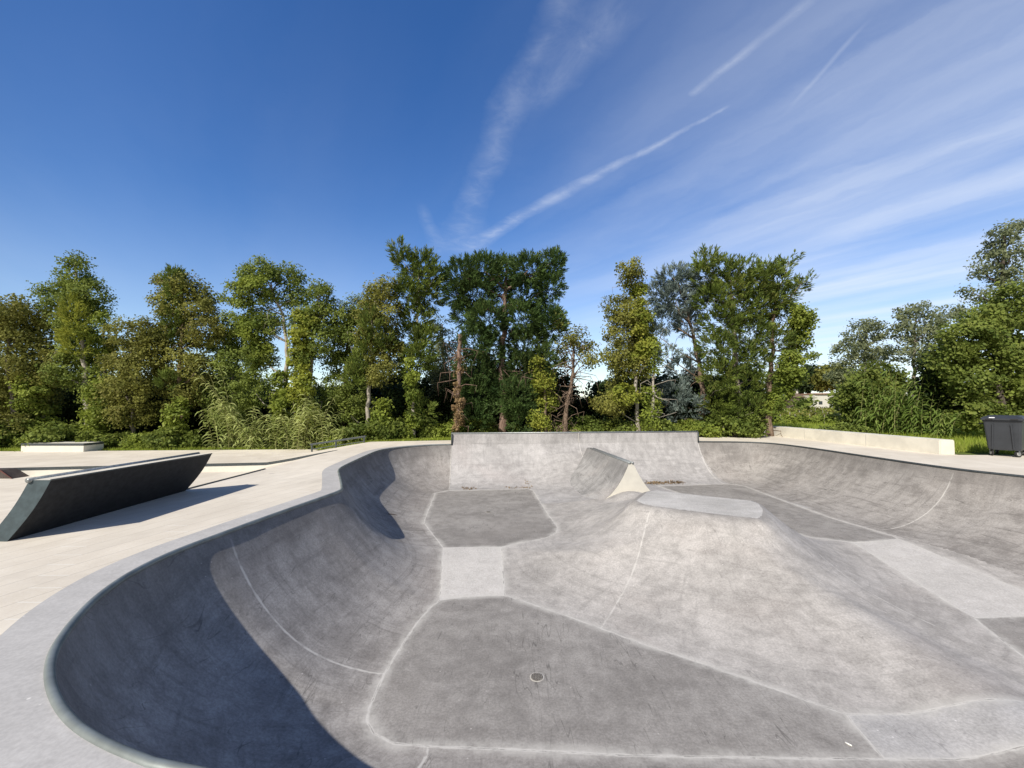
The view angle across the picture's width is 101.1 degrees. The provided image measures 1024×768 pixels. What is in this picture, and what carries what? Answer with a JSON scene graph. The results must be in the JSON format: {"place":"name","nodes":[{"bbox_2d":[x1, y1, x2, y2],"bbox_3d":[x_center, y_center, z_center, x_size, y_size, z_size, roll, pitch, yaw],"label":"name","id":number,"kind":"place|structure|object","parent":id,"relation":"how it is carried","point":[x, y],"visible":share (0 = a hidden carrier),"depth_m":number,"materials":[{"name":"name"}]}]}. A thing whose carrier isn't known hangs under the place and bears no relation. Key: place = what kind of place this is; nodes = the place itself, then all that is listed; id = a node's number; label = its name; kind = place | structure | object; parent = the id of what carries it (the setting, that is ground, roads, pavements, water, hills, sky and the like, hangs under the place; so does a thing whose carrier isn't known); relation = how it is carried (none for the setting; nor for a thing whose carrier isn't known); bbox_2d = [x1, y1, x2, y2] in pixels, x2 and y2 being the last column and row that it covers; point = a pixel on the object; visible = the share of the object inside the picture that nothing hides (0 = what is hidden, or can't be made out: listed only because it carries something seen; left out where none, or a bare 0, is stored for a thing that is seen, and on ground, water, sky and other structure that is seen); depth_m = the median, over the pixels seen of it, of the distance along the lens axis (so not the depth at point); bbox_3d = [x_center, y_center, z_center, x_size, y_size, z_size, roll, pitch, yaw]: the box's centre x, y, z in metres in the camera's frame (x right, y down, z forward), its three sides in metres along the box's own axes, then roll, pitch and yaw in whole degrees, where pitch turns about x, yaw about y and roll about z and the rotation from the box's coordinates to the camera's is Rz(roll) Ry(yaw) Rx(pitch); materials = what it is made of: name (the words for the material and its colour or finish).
{"place":"outdoors","nodes":[
{"label":"outdoors","id":0,"kind":"place"},
{"bbox_2d":[0,450,337,523],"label":"terrace","id":1,"kind":"structure","parent":0,"point":[11,490],"depth_m":12.31,"materials":[{"name":"beige concrete"}]},
{"bbox_2d":[0,468,28,478],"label":"kicker ramp","id":2,"kind":"structure","parent":1,"relation":"on","point":[9,473],"depth_m":13.26,"materials":[{"name":"red paint"}]},
{"bbox_2d":[0,450,336,475],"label":"step ledge","id":3,"kind":"object","parent":1,"relation":"on","point":[43,471],"visible":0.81,"depth_m":14.50,"materials":[{"name":"beige paint"}]},
{"bbox_2d":[187,468,265,489],"bbox_3d":[-6.160,2.052,9.159,0.030,0.030,2.700,0,-3,0],"label":"edging strip","id":4,"kind":"object","parent":1,"relation":"on","point":[225,479],"visible":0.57,"depth_m":8.97,"materials":[{"name":"metal"}]},
{"bbox_2d":[0,442,367,467],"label":"terrace","id":5,"kind":"structure","parent":0,"point":[13,459],"depth_m":16.57,"materials":[{"name":"beige concrete"}]},
{"bbox_2d":[21,442,103,451],"bbox_3d":[-19.895,2.784,18.680,2.721,0.385,0.919,0,-3,0],"label":"box ledge","id":6,"kind":"object","parent":5,"relation":"on","point":[65,447],"visible":0.86,"depth_m":18.23,"materials":[{"name":"beige paint"}]},
{"bbox_2d":[310,436,365,451],"bbox_3d":[-7.531,2.594,18.243,2.407,0.720,0.080,0,-3,0],"label":"grind rail","id":7,"kind":"object","parent":5,"relation":"on","point":[336,445],"visible":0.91,"depth_m":18.21,"materials":[{"name":"metal"}]},
{"bbox_2d":[0,435,1023,634],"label":"deck","id":8,"kind":"structure","parent":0,"point":[36,569],"depth_m":6.00,"materials":[{"name":"beige concrete"}]},
{"bbox_2d":[0,452,211,541],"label":"wave wall","id":9,"kind":"structure","parent":8,"relation":"on","point":[47,502],"depth_m":5.77,"materials":[{"name":"grey concrete"}]},
{"bbox_2d":[0,431,1023,767],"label":"skate bowl","id":10,"kind":"object","parent":8,"relation":"on","point":[590,601],"visible":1,"depth_m":5.41,"materials":[{"name":"concrete"}]},
{"bbox_2d":[463,480,682,489],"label":"fallen leaves","id":11,"kind":"object","parent":10,"relation":"on","point":[660,482],"visible":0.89,"depth_m":16.10,"materials":[{"name":"brown plant"}]},
{"bbox_2d":[764,426,954,453],"bbox_3d":[14.038,2.298,18.328,0.727,0.500,9.294,0,-3,0],"label":"concrete ledge","id":12,"kind":"object","parent":8,"relation":"on","point":[926,445],"visible":0.77,"depth_m":16.17,"materials":[{"name":"beige concrete"}]},
{"bbox_2d":[978,415,1023,456],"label":"wheeled bin","id":13,"kind":"object","parent":8,"relation":"on","point":[1004,432],"visible":1,"depth_m":13.07,"materials":[{"name":"grey plastic"}]},
{"bbox_2d":[0,0,1023,398],"label":"sky","id":14,"kind":"structure","parent":0,"point":[878,141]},
{"bbox_2d":[203,406,1021,454],"bbox_3d":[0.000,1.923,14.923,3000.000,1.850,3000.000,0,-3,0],"label":"ground","id":15,"kind":"structure","parent":0,"point":[957,453],"depth_m":21.38,"materials":[{"name":"green plant"}]},
{"bbox_2d":[0,422,22,447],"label":"shrub","id":16,"kind":"object","parent":15,"relation":"on","point":[12,435],"visible":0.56,"depth_m":19.92,"materials":[{"name":"green plant"}]},
{"bbox_2d":[5,436,28,448],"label":"shrub","id":17,"kind":"object","parent":15,"relation":"on","point":[15,444],"visible":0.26,"depth_m":19.77,"materials":[{"name":"green plant"}]},
{"bbox_2d":[0,293,49,447],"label":"broadleaf tree","id":18,"kind":"object","parent":15,"relation":"on","point":[11,366],"visible":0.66,"depth_m":20.34,"materials":[{"name":"green plant"}]},
{"bbox_2d":[2,302,77,439],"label":"broadleaf tree","id":19,"kind":"object","parent":15,"relation":"on","point":[37,394],"visible":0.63,"depth_m":20.80,"materials":[{"name":"green plant"}]},
{"bbox_2d":[14,420,83,451],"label":"shrub","id":20,"kind":"object","parent":15,"relation":"on","point":[52,432],"visible":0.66,"depth_m":19.34,"materials":[{"name":"green plant"}]},
{"bbox_2d":[25,249,119,424],"bbox_3d":[-22.131,-1.700,21.079,4.332,9.937,2.982,0,-3,0],"label":"broadleaf tree","id":21,"kind":"object","parent":15,"relation":"on","point":[80,305],"visible":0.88,"depth_m":20.71,"materials":[{"name":"green plant"}]},
{"bbox_2d":[37,387,111,426],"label":"shrub","id":22,"kind":"object","parent":15,"relation":"on","point":[71,408],"visible":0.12,"depth_m":22.69,"materials":[{"name":"green plant"}]},
{"bbox_2d":[75,309,121,437],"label":"broadleaf tree","id":23,"kind":"object","parent":15,"relation":"on","point":[91,419],"visible":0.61,"depth_m":20.54,"materials":[{"name":"green plant"}]},
{"bbox_2d":[53,370,145,434],"bbox_3d":[-22.415,1.352,24.342,5.589,4.584,5.896,-2,-3,34],"label":"shrub","id":24,"kind":"object","parent":15,"relation":"on","point":[72,417],"visible":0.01,"depth_m":22.97,"materials":[{"name":"green plant"}]},
{"bbox_2d":[75,428,125,448],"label":"shrub","id":25,"kind":"object","parent":15,"relation":"on","point":[96,436],"visible":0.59,"depth_m":19.45,"materials":[{"name":"green plant"}]},
{"bbox_2d":[112,430,136,448],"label":"shrub","id":26,"kind":"object","parent":15,"relation":"on","point":[125,436],"visible":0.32,"depth_m":20.02,"materials":[{"name":"green plant"}]},
{"bbox_2d":[89,314,174,432],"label":"broadleaf tree","id":27,"kind":"object","parent":15,"relation":"on","point":[138,348],"visible":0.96,"depth_m":20.32,"materials":[{"name":"green plant"}]},
{"bbox_2d":[117,430,155,449],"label":"shrub","id":28,"kind":"object","parent":15,"relation":"on","point":[134,437],"visible":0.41,"depth_m":19.48,"materials":[{"name":"green plant"}]},
{"bbox_2d":[138,429,183,448],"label":"shrub","id":29,"kind":"object","parent":15,"relation":"on","point":[150,439],"visible":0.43,"depth_m":19.35,"materials":[{"name":"green plant"}]},
{"bbox_2d":[122,364,239,440],"bbox_3d":[-18.066,1.215,24.516,6.311,4.907,5.982,1,-3,-25],"label":"shrub","id":30,"kind":"object","parent":15,"relation":"on","point":[193,418],"visible":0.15,"depth_m":22.93,"materials":[{"name":"green plant"}]},
{"bbox_2d":[154,424,209,449],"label":"shrub","id":31,"kind":"object","parent":15,"relation":"on","point":[191,439],"visible":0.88,"depth_m":19.68,"materials":[{"name":"green plant"}]},
{"bbox_2d":[139,263,229,434],"bbox_3d":[-16.426,-1.220,21.041,4.654,9.407,2.747,0,-3,0],"label":"broadleaf tree","id":32,"kind":"object","parent":15,"relation":"on","point":[176,283],"visible":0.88,"depth_m":20.68,"materials":[{"name":"green plant"}]},
{"bbox_2d":[193,356,247,449],"bbox_3d":[-13.579,0.950,19.777,2.545,4.508,1.186,1,-3,-14],"label":"giant reed","id":33,"kind":"object","parent":15,"relation":"on","point":[229,437],"visible":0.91,"depth_m":19.66,"materials":[{"name":"plant"}]},
{"bbox_2d":[0,436,450,450],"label":"back grass","id":34,"kind":"structure","parent":15,"relation":"on","point":[226,448],"depth_m":19.23,"materials":[{"name":"green plant"}]},
{"bbox_2d":[191,310,268,445],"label":"broadleaf tree","id":35,"kind":"object","parent":15,"relation":"on","point":[225,356],"visible":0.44,"depth_m":21.27,"materials":[{"name":"green plant"}]},
{"bbox_2d":[205,392,267,434],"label":"shrub","id":36,"kind":"object","parent":15,"relation":"on","point":[259,415],"visible":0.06,"depth_m":23.60,"materials":[{"name":"green plant"}]},
{"bbox_2d":[213,254,314,447],"bbox_3d":[-12.156,-1.511,20.917,4.706,9.534,2.776,0,-3,0],"label":"broadleaf tree","id":37,"kind":"object","parent":15,"relation":"on","point":[257,353],"visible":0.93,"depth_m":20.70,"materials":[{"name":"green plant"}]},
{"bbox_2d":[225,406,305,449],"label":"giant reed","id":38,"kind":"object","parent":15,"relation":"on","point":[251,436],"visible":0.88,"depth_m":19.55,"materials":[{"name":"plant"}]},
{"bbox_2d":[243,390,292,439],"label":"shrub","id":39,"kind":"object","parent":15,"relation":"on","point":[262,409],"visible":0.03,"depth_m":23.49,"materials":[{"name":"green plant"}]},
{"bbox_2d":[259,387,314,439],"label":"shrub","id":40,"kind":"object","parent":15,"relation":"on","point":[271,412],"visible":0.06,"depth_m":23.21,"materials":[{"name":"green plant"}]},
{"bbox_2d":[261,393,344,449],"bbox_3d":[-9.617,1.780,19.414,3.679,2.774,1.636,1,-3,-20],"label":"giant reed","id":41,"kind":"object","parent":15,"relation":"on","point":[305,437],"visible":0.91,"depth_m":19.38,"materials":[{"name":"plant"}]},
{"bbox_2d":[284,278,342,445],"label":"broadleaf tree","id":42,"kind":"object","parent":15,"relation":"on","point":[306,350],"visible":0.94,"depth_m":20.24,"materials":[{"name":"green plant"}]},
{"bbox_2d":[314,429,350,445],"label":"shrub","id":43,"kind":"object","parent":15,"relation":"on","point":[331,438],"visible":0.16,"depth_m":19.63,"materials":[{"name":"green plant"}]},
{"bbox_2d":[293,381,374,436],"bbox_3d":[-9.303,1.592,24.247,4.802,3.938,5.065,0,-3,9],"label":"shrub","id":44,"kind":"object","parent":15,"relation":"on","point":[332,407],"visible":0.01,"depth_m":23.02,"materials":[{"name":"green plant"}]},
{"bbox_2d":[330,428,352,447],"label":"giant reed","id":45,"kind":"object","parent":15,"relation":"on","point":[338,434],"visible":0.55,"depth_m":19.19,"materials":[{"name":"plant"}]},
{"bbox_2d":[313,292,375,435],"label":"broadleaf tree","id":46,"kind":"object","parent":15,"relation":"on","point":[345,326],"visible":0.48,"depth_m":21.13,"materials":[{"name":"green plant"}]},
{"bbox_2d":[335,272,407,427],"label":"broadleaf tree","id":47,"kind":"object","parent":15,"relation":"on","point":[372,337],"visible":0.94,"depth_m":20.21,"materials":[{"name":"green plant"}]},
{"bbox_2d":[337,417,408,443],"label":"shrub","id":48,"kind":"object","parent":15,"relation":"on","point":[373,431],"visible":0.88,"depth_m":19.17,"materials":[{"name":"green plant"}]},
{"bbox_2d":[355,382,428,423],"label":"shrub","id":49,"kind":"object","parent":15,"relation":"on","point":[378,394],"visible":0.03,"depth_m":23.89,"materials":[{"name":"green plant"}]},
{"bbox_2d":[395,429,415,439],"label":"shrub","id":50,"kind":"object","parent":15,"relation":"on","point":[409,432],"visible":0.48,"depth_m":19.91,"materials":[{"name":"green plant"}]},
{"bbox_2d":[371,369,452,423],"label":"shrub","id":51,"kind":"object","parent":15,"relation":"on","point":[395,392],"visible":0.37,"depth_m":22.70,"materials":[{"name":"green plant"}]},
{"bbox_2d":[385,235,449,436],"bbox_3d":[-4.735,-2.232,21.137,3.476,10.194,2.909,0,-3,0],"label":"conifer tree","id":52,"kind":"object","parent":15,"relation":"on","point":[416,346],"visible":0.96,"depth_m":20.70,"materials":[{"name":"green plant"}]},
{"bbox_2d":[392,414,447,437],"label":"shrub","id":53,"kind":"object","parent":15,"relation":"on","point":[425,421],"visible":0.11,"depth_m":21.45,"materials":[{"name":"green plant"}]},
{"bbox_2d":[417,421,445,438],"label":"shrub","id":54,"kind":"object","parent":15,"relation":"on","point":[425,432],"visible":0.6,"depth_m":20.78,"materials":[{"name":"green plant"}]},
{"bbox_2d":[418,366,452,422],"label":"shrub","id":55,"kind":"object","parent":15,"relation":"on","point":[425,379],"visible":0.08,"depth_m":24.60,"materials":[{"name":"green plant"}]},
{"bbox_2d":[419,315,457,421],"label":"willow tree","id":56,"kind":"object","parent":15,"relation":"on","point":[441,359],"visible":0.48,"depth_m":24.16,"materials":[{"name":"green plant"}]},
{"bbox_2d":[432,417,484,438],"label":"shrub","id":57,"kind":"object","parent":15,"relation":"on","point":[447,427],"visible":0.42,"depth_m":20.53,"materials":[{"name":"green plant"}]},
{"bbox_2d":[435,394,484,423],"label":"shrub","id":58,"kind":"object","parent":15,"relation":"on","point":[446,416],"visible":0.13,"depth_m":23.53,"materials":[{"name":"green plant"}]},
{"bbox_2d":[437,334,488,432],"bbox_3d":[-2.322,0.165,20.246,2.463,5.221,1.912,-1,-3,14],"label":"dead trunk","id":59,"kind":"object","parent":15,"relation":"on","point":[458,411],"visible":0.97,"depth_m":20.19,"materials":[{"name":"brown plant"}]},
{"bbox_2d":[463,421,498,432],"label":"shrub","id":60,"kind":"object","parent":15,"relation":"on","point":[487,430],"visible":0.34,"depth_m":20.71,"materials":[{"name":"green plant"}]},
{"bbox_2d":[439,360,541,425],"bbox_3d":[-1.133,0.810,25.414,6.311,4.907,5.983,-1,-3,12],"label":"shrub","id":61,"kind":"object","parent":15,"relation":"on","point":[448,395],"visible":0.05,"depth_m":23.79,"materials":[{"name":"green plant"}]},
{"bbox_2d":[439,245,571,432],"bbox_3d":[-0.370,-2.056,21.392,6.875,10.625,3.602,0,-3,0],"label":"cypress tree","id":62,"kind":"object","parent":15,"relation":"on","point":[539,311],"visible":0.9,"depth_m":20.81,"materials":[{"name":"green plant"}]},
{"bbox_2d":[483,360,584,431],"bbox_3d":[0.591,0.692,25.967,6.726,5.230,6.376,-3,-4,43],"label":"shrub","id":63,"kind":"object","parent":15,"relation":"on","point":[565,381],"visible":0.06,"depth_m":25.03,"materials":[{"name":"green plant"}]},
{"bbox_2d":[518,354,568,431],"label":"broadleaf tree","id":64,"kind":"object","parent":15,"relation":"on","point":[541,422],"visible":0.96,"depth_m":20.35,"materials":[{"name":"green plant"}]},
{"bbox_2d":[547,417,574,431],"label":"shrub","id":65,"kind":"object","parent":15,"relation":"on","point":[557,423],"visible":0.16,"depth_m":21.67,"materials":[{"name":"green plant"}]},
{"bbox_2d":[538,384,583,422],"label":"shrub","id":66,"kind":"object","parent":15,"relation":"on","point":[578,401],"visible":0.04,"depth_m":24.84,"materials":[{"name":"green plant"}]},
{"bbox_2d":[549,399,585,424],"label":"shrub","id":67,"kind":"object","parent":15,"relation":"on","point":[573,411],"visible":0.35,"depth_m":23.90,"materials":[{"name":"green plant"}]},
{"bbox_2d":[546,307,602,431],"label":"broadleaf tree","id":68,"kind":"object","parent":15,"relation":"on","point":[572,339],"visible":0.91,"depth_m":20.81,"materials":[{"name":"green plant"}]},
{"bbox_2d":[572,414,608,431],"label":"shrub","id":69,"kind":"object","parent":15,"relation":"on","point":[590,425],"visible":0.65,"depth_m":21.47,"materials":[{"name":"green plant"}]},
{"bbox_2d":[580,378,646,421],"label":"shrub","id":70,"kind":"object","parent":15,"relation":"on","point":[590,411],"visible":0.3,"depth_m":23.84,"materials":[{"name":"green plant"}]},
{"bbox_2d":[603,416,638,431],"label":"shrub","id":71,"kind":"object","parent":15,"relation":"on","point":[617,425],"visible":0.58,"depth_m":20.77,"materials":[{"name":"green plant"}]},
{"bbox_2d":[584,377,663,418],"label":"shrub","id":72,"kind":"object","parent":15,"relation":"on","point":[598,383],"visible":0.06,"depth_m":24.87,"materials":[{"name":"green plant"}]},
{"bbox_2d":[588,256,661,430],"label":"broadleaf tree","id":73,"kind":"object","parent":15,"relation":"on","point":[636,320],"visible":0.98,"depth_m":20.36,"materials":[{"name":"green plant"}]},
{"bbox_2d":[630,415,679,430],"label":"shrub","id":74,"kind":"object","parent":15,"relation":"on","point":[665,426],"visible":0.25,"depth_m":20.36,"materials":[{"name":"green plant"}]},
{"bbox_2d":[633,326,677,430],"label":"broadleaf tree","id":75,"kind":"object","parent":15,"relation":"on","point":[652,413],"visible":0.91,"depth_m":20.29,"materials":[{"name":"green plant"}]},
{"bbox_2d":[645,259,723,435],"bbox_3d":[9.006,-1.479,22.216,4.407,9.962,2.858,0,-3,0],"label":"cedar tree","id":76,"kind":"object","parent":15,"relation":"on","point":[666,292],"visible":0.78,"depth_m":22.08,"materials":[{"name":"plant"}]},
{"bbox_2d":[643,371,727,424],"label":"shrub","id":77,"kind":"object","parent":15,"relation":"on","point":[695,388],"visible":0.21,"depth_m":23.26,"materials":[{"name":"green plant"}]},
{"bbox_2d":[672,418,724,437],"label":"shrub","id":78,"kind":"object","parent":15,"relation":"on","point":[701,428],"visible":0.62,"depth_m":20.94,"materials":[{"name":"green plant"}]},
{"bbox_2d":[693,409,769,438],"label":"shrub","id":79,"kind":"object","parent":15,"relation":"on","point":[747,427],"visible":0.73,"depth_m":20.61,"materials":[{"name":"green plant"}]},
{"bbox_2d":[686,243,780,436],"bbox_3d":[11.431,-1.985,21.494,5.076,10.385,3.398,0,-3,0],"label":"broadleaf tree","id":80,"kind":"object","parent":15,"relation":"on","point":[740,281],"visible":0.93,"depth_m":21.06,"materials":[{"name":"green plant"}]},
{"bbox_2d":[715,365,776,421],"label":"shrub","id":81,"kind":"object","parent":15,"relation":"on","point":[749,379],"visible":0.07,"depth_m":23.69,"materials":[{"name":"green plant"}]},
{"bbox_2d":[745,249,822,436],"bbox_3d":[14.018,-1.963,21.909,4.175,10.129,2.727,1,-3,-22],"label":"broadleaf tree","id":82,"kind":"object","parent":15,"relation":"on","point":[801,321],"visible":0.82,"depth_m":21.56,"materials":[{"name":"green plant"}]},
{"bbox_2d":[764,364,815,393],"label":"distant tree","id":83,"kind":"object","parent":15,"relation":"on","point":[806,387],"visible":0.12,"depth_m":60.83,"materials":[{"name":"green plant"}]},
{"bbox_2d":[789,394,818,410],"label":"distant tree","id":84,"kind":"object","parent":15,"relation":"on","point":[805,403],"visible":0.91,"depth_m":49.08,"materials":[{"name":"green plant"}]},
{"bbox_2d":[772,412,841,424],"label":"hedge","id":85,"kind":"object","parent":15,"relation":"on","point":[824,418],"visible":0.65,"depth_m":32.69,"materials":[{"name":"green plant"}]},
{"bbox_2d":[776,411,841,419],"bbox_3d":[25.531,2.949,37.089,8.283,1.215,1.518,0,-3,0],"label":"vine row","id":86,"kind":"object","parent":15,"relation":"on","point":[812,413],"visible":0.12,"depth_m":36.96,"materials":[{"name":"green plant"}]},
{"bbox_2d":[801,393,832,407],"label":"white building","id":87,"kind":"structure","parent":15,"relation":"on","point":[821,398],"depth_m":57.97,"materials":[{"name":"beige paint"}]},
{"bbox_2d":[800,363,835,392],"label":"distant tree","id":88,"kind":"object","parent":15,"relation":"on","point":[810,368],"visible":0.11,"depth_m":64.69,"materials":[{"name":"green plant"}]},
{"bbox_2d":[807,362,857,391],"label":"distant tree","id":89,"kind":"object","parent":15,"relation":"on","point":[820,383],"visible":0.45,"depth_m":59.49,"materials":[{"name":"green plant"}]},
{"bbox_2d":[811,421,875,433],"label":"shrub","id":90,"kind":"object","parent":15,"relation":"on","point":[845,427],"visible":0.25,"depth_m":18.84,"materials":[{"name":"green plant"}]},
{"bbox_2d":[822,316,897,388],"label":"locust tree","id":91,"kind":"object","parent":15,"relation":"on","point":[878,353],"visible":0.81,"depth_m":29.80,"materials":[{"name":"green plant"}]},
{"bbox_2d":[828,359,914,431],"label":"broadleaf tree","id":92,"kind":"object","parent":15,"relation":"on","point":[846,397],"visible":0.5,"depth_m":21.97,"materials":[{"name":"green plant"}]},
{"bbox_2d":[852,368,946,435],"bbox_3d":[18.675,0.980,20.226,4.056,3.645,2.543,0,-3,0],"label":"giant reed","id":93,"kind":"object","parent":15,"relation":"on","point":[892,422],"visible":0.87,"depth_m":20.21,"materials":[{"name":"plant"}]},
{"bbox_2d":[887,300,953,402],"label":"locust tree","id":94,"kind":"object","parent":15,"relation":"on","point":[909,314],"visible":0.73,"depth_m":27.76,"materials":[{"name":"green plant"}]},
{"bbox_2d":[899,391,967,435],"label":"giant reed","id":95,"kind":"object","parent":15,"relation":"on","point":[939,410],"visible":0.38,"depth_m":19.90,"materials":[{"name":"plant"}]},
{"bbox_2d":[893,346,992,435],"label":"broadleaf tree","id":96,"kind":"object","parent":15,"relation":"on","point":[921,369],"visible":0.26,"depth_m":20.18,"materials":[{"name":"green plant"}]},
{"bbox_2d":[930,410,964,438],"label":"bush","id":97,"kind":"object","parent":15,"relation":"on","point":[938,430],"visible":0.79,"depth_m":18.19,"materials":[{"name":"plant"}]},
{"bbox_2d":[913,278,1023,435],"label":"broadleaf tree","id":98,"kind":"object","parent":15,"relation":"on","point":[992,326],"visible":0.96,"depth_m":18.12,"materials":[{"name":"green plant"}]},
{"bbox_2d":[930,218,1023,327],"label":"locust tree","id":99,"kind":"object","parent":15,"relation":"on","point":[1004,273],"visible":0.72,"depth_m":22.18,"materials":[{"name":"green plant"}]},
{"bbox_2d":[772,415,872,428],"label":"field grass","id":100,"kind":"structure","parent":0,"point":[807,425],"depth_m":29.83,"materials":[{"name":"green plant"}]},
{"bbox_2d":[801,427,1014,453],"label":"tall grass","id":101,"kind":"structure","parent":0,"point":[974,442],"depth_m":16.52,"materials":[{"name":"green plant"}]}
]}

